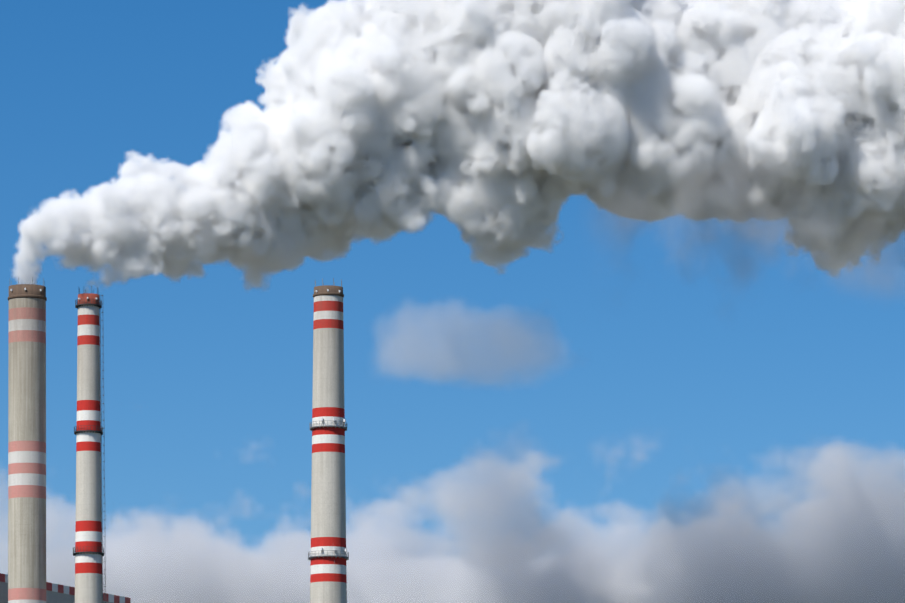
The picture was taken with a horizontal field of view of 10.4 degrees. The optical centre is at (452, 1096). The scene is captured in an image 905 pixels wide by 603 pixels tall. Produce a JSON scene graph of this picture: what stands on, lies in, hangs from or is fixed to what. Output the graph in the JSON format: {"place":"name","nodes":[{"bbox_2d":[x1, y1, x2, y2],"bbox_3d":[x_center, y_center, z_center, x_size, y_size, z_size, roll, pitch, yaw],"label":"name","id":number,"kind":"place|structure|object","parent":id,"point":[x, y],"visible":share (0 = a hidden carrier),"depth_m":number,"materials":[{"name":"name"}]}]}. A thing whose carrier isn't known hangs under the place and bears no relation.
{"place":"outdoors","nodes":[
{"label":"outdoors","id":0,"kind":"place"},
{"bbox_2d":[8,277,46,602],"bbox_3d":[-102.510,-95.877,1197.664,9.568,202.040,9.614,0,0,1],"label":"chimney","id":1,"kind":"object","parent":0,"point":[27,448],"visible":1,"depth_m":1193.76,"materials":[{"name":"concrete"}]},
{"bbox_2d":[0,573,129,602],"bbox_3d":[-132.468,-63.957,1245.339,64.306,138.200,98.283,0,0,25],"label":"boiler house","id":2,"kind":"structure","parent":0,"point":[57,593],"depth_m":1242.51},
{"bbox_2d":[73,286,105,602],"bbox_3d":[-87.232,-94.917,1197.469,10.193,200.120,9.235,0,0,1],"label":"chimney","id":3,"kind":"object","parent":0,"point":[88,554],"visible":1,"depth_m":1195.00,"materials":[{"name":"concrete"}]},
{"bbox_2d":[308,278,348,602],"bbox_3d":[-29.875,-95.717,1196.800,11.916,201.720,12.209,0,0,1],"label":"chimney","id":4,"kind":"object","parent":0,"point":[328,558],"visible":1,"depth_m":1193.23,"materials":[{"name":"concrete"}]},
{"bbox_2d":[0,0,904,602],"label":"sky","id":5,"kind":"structure","parent":0,"point":[623,281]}
]}

